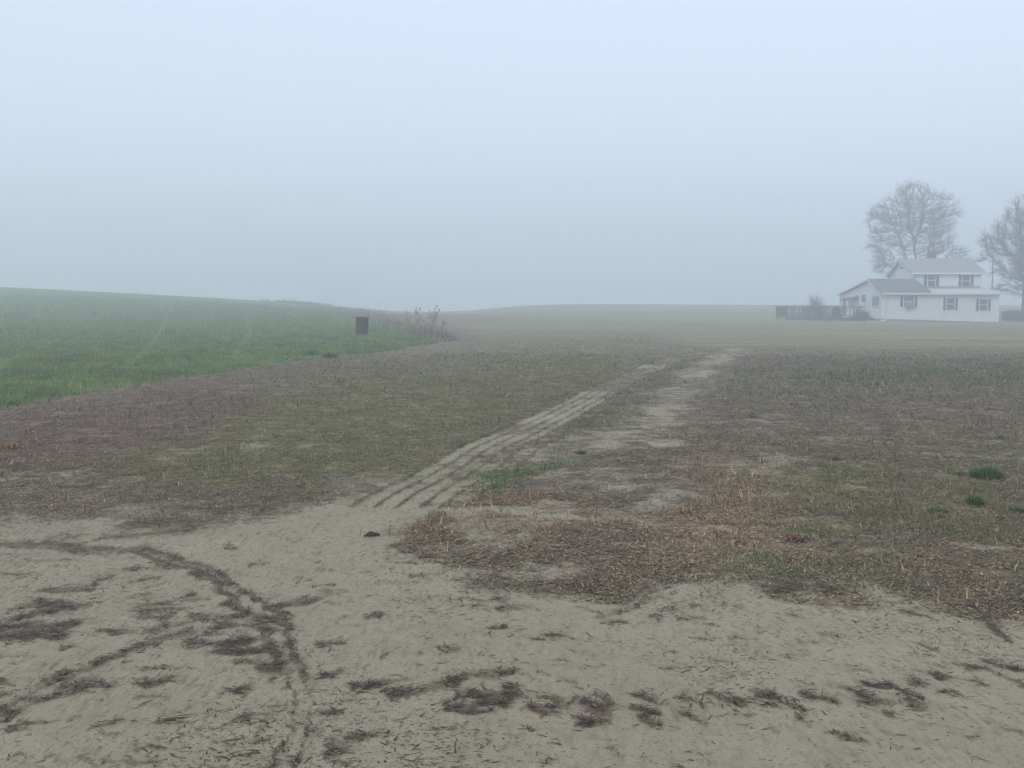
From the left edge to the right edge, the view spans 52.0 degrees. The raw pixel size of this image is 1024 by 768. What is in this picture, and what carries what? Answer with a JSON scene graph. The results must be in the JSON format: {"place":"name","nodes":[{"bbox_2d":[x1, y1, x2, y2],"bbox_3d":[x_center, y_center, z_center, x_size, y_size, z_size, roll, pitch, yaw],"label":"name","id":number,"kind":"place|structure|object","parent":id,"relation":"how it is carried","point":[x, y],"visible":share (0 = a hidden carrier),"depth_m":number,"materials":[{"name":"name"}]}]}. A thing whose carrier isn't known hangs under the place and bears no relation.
{"place":"outdoors","nodes":[
{"label":"outdoors","id":0,"kind":"place"},
{"bbox_2d":[0,287,440,409],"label":"crop field","id":1,"kind":"structure","parent":0,"point":[30,291],"depth_m":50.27,"materials":[{"name":"green plant"}]},
{"bbox_2d":[301,347,318,355],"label":"green weed","id":2,"kind":"object","parent":1,"relation":"on","point":[310,351],"visible":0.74,"depth_m":32.40,"materials":[{"name":"green plant"}]},
{"bbox_2d":[321,349,338,357],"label":"green weed","id":3,"kind":"object","parent":1,"relation":"on","point":[331,355],"visible":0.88,"depth_m":30.91,"materials":[{"name":"green plant"}]},
{"bbox_2d":[355,317,368,335],"bbox_3d":[-6.997,-2.652,48.932,0.616,0.934,0.616,0,6,-23],"label":"steel drum","id":4,"kind":"object","parent":1,"relation":"on","point":[362,324],"visible":0.91,"depth_m":48.67,"materials":[{"name":"grey metal"}]},
{"bbox_2d":[405,312,411,334],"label":"dry weed","id":5,"kind":"object","parent":1,"relation":"on","point":[408,321],"visible":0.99,"depth_m":48.43,"materials":[{"name":"brown plant"}]},
{"bbox_2d":[413,307,421,330],"bbox_3d":[-4.230,-2.745,46.854,0.356,1.435,0.594,-2,5,-27],"label":"dry weed","id":6,"kind":"object","parent":1,"relation":"on","point":[417,323],"visible":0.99,"depth_m":46.79,"materials":[{"name":"brown plant"}]},
{"bbox_2d":[420,319,427,335],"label":"dry weed","id":7,"kind":"object","parent":1,"relation":"on","point":[422,329],"visible":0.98,"depth_m":45.36,"materials":[{"name":"brown plant"}]},
{"bbox_2d":[180,350,745,612],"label":"dirt track","id":8,"kind":"structure","parent":0,"point":[281,579],"depth_m":9.75,"materials":[{"name":"beige soil"}]},
{"bbox_2d":[363,531,379,536],"bbox_3d":[-0.979,1.050,7.323,0.113,0.049,0.058,0,4,0],"label":"soil clod","id":9,"kind":"object","parent":8,"relation":"on","point":[371,534],"visible":0.99,"depth_m":7.30,"materials":[{"name":"brown soil"}]},
{"bbox_2d":[575,448,586,454],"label":"grass tuft","id":10,"kind":"object","parent":8,"relation":"on","point":[582,452],"visible":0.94,"depth_m":11.30,"materials":[{"name":"green plant"}]},
{"bbox_2d":[0,304,1023,767],"bbox_3d":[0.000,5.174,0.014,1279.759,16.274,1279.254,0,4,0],"label":"ground","id":11,"kind":"structure","parent":0,"point":[952,738],"depth_m":5.32,"materials":[{"name":"beige soil"}]},
{"bbox_2d":[0,442,26,450],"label":"orange weed","id":12,"kind":"object","parent":11,"relation":"on","point":[13,446],"visible":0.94,"depth_m":11.53,"materials":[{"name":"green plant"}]},
{"bbox_2d":[260,299,463,341],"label":"weed bank","id":13,"kind":"structure","parent":11,"relation":"on","point":[439,336],"depth_m":72.50,"materials":[{"name":"brown plant"}]},
{"bbox_2d":[428,305,439,336],"bbox_3d":[-3.284,-2.559,44.048,0.520,1.519,0.517,0,4,0],"label":"dry weed","id":14,"kind":"object","parent":11,"relation":"on","point":[434,320],"visible":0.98,"depth_m":44.05,"materials":[{"name":"brown plant"}]},
{"bbox_2d":[438,319,445,340],"bbox_3d":[-2.946,-2.283,44.176,0.316,0.953,0.418,-3,5,-36],"label":"dry weed","id":15,"kind":"object","parent":11,"relation":"on","point":[442,324],"visible":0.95,"depth_m":44.15,"materials":[{"name":"brown plant"}]},
{"bbox_2d":[0,465,1023,767],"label":"plant litter","id":16,"kind":"object","parent":11,"relation":"on","point":[454,677],"visible":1,"depth_m":4.55,"materials":[{"name":"brown plant"}]},
{"bbox_2d":[775,533,812,542],"bbox_3d":[1.925,1.045,7.170,0.276,0.045,0.269,0,4,0],"label":"red weed","id":17,"kind":"object","parent":11,"relation":"on","point":[797,538],"visible":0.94,"depth_m":7.16,"materials":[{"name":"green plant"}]},
{"bbox_2d":[826,455,841,460],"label":"grass tuft","id":18,"kind":"object","parent":11,"relation":"on","point":[834,457],"visible":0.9,"depth_m":10.81,"materials":[{"name":"green plant"}]},
{"bbox_2d":[891,458,906,462],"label":"grass tuft","id":19,"kind":"object","parent":11,"relation":"on","point":[895,461],"visible":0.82,"depth_m":10.62,"materials":[{"name":"green plant"}]},
{"bbox_2d":[926,504,952,514],"bbox_3d":[3.290,0.954,8.067,0.227,0.093,0.214,4,6,43],"label":"grass tuft","id":20,"kind":"object","parent":11,"relation":"on","point":[939,508],"visible":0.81,"depth_m":8.06,"materials":[{"name":"green plant"}]},
{"bbox_2d":[943,469,968,475],"bbox_3d":[4.194,0.827,9.896,0.244,0.056,0.254,0,4,0],"label":"grass tuft","id":21,"kind":"object","parent":11,"relation":"on","point":[957,472],"visible":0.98,"depth_m":9.87,"materials":[{"name":"green plant"}]},
{"bbox_2d":[963,490,985,505],"bbox_3d":[3.710,0.909,8.405,0.225,0.127,0.239,3,6,39],"label":"grass tuft","id":22,"kind":"object","parent":11,"relation":"on","point":[972,500],"visible":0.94,"depth_m":8.38,"materials":[{"name":"green plant"}]},
{"bbox_2d":[966,462,1008,479],"bbox_3d":[4.387,0.787,9.710,0.433,0.169,0.375,0,4,0],"label":"grass tuft","id":23,"kind":"object","parent":11,"relation":"on","point":[983,472],"visible":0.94,"depth_m":9.65,"materials":[{"name":"green plant"}]},
{"bbox_2d":[990,514,1006,520],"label":"grass tuft","id":24,"kind":"object","parent":11,"relation":"on","point":[997,516],"visible":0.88,"depth_m":7.81,"materials":[{"name":"green plant"}]},
{"bbox_2d":[1008,505,1023,512],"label":"grass tuft","id":25,"kind":"object","parent":11,"relation":"on","point":[1018,508],"visible":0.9,"depth_m":8.14,"materials":[{"name":"green plant"}]},
{"bbox_2d":[0,332,1023,626],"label":"dead grass","id":26,"kind":"structure","parent":0,"point":[600,582],"depth_m":9.60,"materials":[{"name":"brown plant"}]},
{"bbox_2d":[0,0,1023,311],"label":"sky","id":27,"kind":"structure","parent":0,"point":[387,155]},
{"bbox_2d":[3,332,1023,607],"bbox_3d":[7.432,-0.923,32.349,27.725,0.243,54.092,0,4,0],"label":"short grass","id":28,"kind":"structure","parent":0,"point":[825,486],"depth_m":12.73,"materials":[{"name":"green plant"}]},
{"bbox_2d":[440,304,1023,350],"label":"lawn","id":29,"kind":"structure","parent":0,"point":[729,327],"depth_m":68.68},
{"bbox_2d":[806,289,827,314],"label":"shrub","id":30,"kind":"object","parent":29,"relation":"on","point":[814,301],"visible":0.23,"depth_m":107.58,"materials":[{"name":"grey plant"}]},
{"bbox_2d":[775,306,873,320],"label":"wooden fence","id":31,"kind":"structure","parent":29,"relation":"on","point":[781,311],"depth_m":100.04,"materials":[{"name":"brown wood"}]},
{"bbox_2d":[831,307,840,317],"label":"covered grill","id":32,"kind":"object","parent":29,"relation":"on","point":[834,311],"visible":0.82,"depth_m":101.95,"materials":[{"name":"metal"}]},
{"bbox_2d":[848,314,857,320],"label":"shrub","id":33,"kind":"object","parent":29,"relation":"on","point":[851,318],"visible":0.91,"depth_m":99.44,"materials":[{"name":"green plant"}]},
{"bbox_2d":[853,308,872,320],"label":"shrub","id":34,"kind":"object","parent":29,"relation":"on","point":[862,315],"visible":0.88,"depth_m":99.00,"materials":[{"name":"plant"}]},
{"bbox_2d":[861,179,970,278],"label":"bare tree","id":35,"kind":"object","parent":29,"relation":"on","point":[910,226],"visible":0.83,"depth_m":120.70,"materials":[{"name":"grey plant"}]},
{"bbox_2d":[836,242,1003,321],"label":"farmhouse","id":36,"kind":"object","parent":29,"relation":"on","point":[931,288],"visible":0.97,"depth_m":101.06,"materials":[{"name":"white wood"}]},
{"bbox_2d":[843,298,845,314],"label":"door","id":37,"kind":"structure","parent":36,"relation":"in","point":[844,301],"depth_m":111.89,"materials":[{"name":"wood"}]},
{"bbox_2d":[853,294,859,302],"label":"window","id":38,"kind":"structure","parent":36,"relation":"in","point":[856,300],"depth_m":107.67,"materials":[{"name":"clear glass"}]},
{"bbox_2d":[860,294,866,302],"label":"window","id":39,"kind":"structure","parent":36,"relation":"in","point":[863,296],"depth_m":105.39,"materials":[{"name":"clear glass"}]},
{"bbox_2d":[871,296,879,305],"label":"window","id":40,"kind":"structure","parent":36,"relation":"in","point":[875,299],"depth_m":101.60,"materials":[{"name":"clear glass"}]},
{"bbox_2d":[903,296,914,306],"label":"window","id":41,"kind":"structure","parent":36,"relation":"in","point":[905,298],"depth_m":99.54,"materials":[{"name":"clear glass"}]},
{"bbox_2d":[927,275,935,286],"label":"window","id":42,"kind":"structure","parent":36,"relation":"in","point":[931,279],"depth_m":103.30,"materials":[{"name":"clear glass"}]},
{"bbox_2d":[945,298,954,310],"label":"window","id":43,"kind":"structure","parent":36,"relation":"in","point":[950,302],"depth_m":99.47,"materials":[{"name":"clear glass"}]},
{"bbox_2d":[962,275,970,286],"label":"window","id":44,"kind":"structure","parent":36,"relation":"in","point":[966,279],"depth_m":103.20,"materials":[{"name":"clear glass"}]},
{"bbox_2d":[978,299,987,310],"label":"window","id":45,"kind":"structure","parent":36,"relation":"in","point":[983,303],"depth_m":99.39,"materials":[{"name":"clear glass"}]},
{"bbox_2d":[990,255,995,289],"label":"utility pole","id":46,"kind":"object","parent":29,"relation":"on","point":[992,271],"visible":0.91,"depth_m":106.90,"materials":[{"name":"wood"}]},
{"bbox_2d":[972,192,1023,311],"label":"bare tree","id":47,"kind":"object","parent":29,"relation":"on","point":[1015,258],"visible":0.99,"depth_m":111.33,"materials":[{"name":"grey plant"}]},
{"bbox_2d":[999,309,1023,320],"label":"hedge","id":48,"kind":"object","parent":29,"relation":"on","point":[1011,315],"visible":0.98,"depth_m":102.49,"materials":[{"name":"green plant"}]}
]}

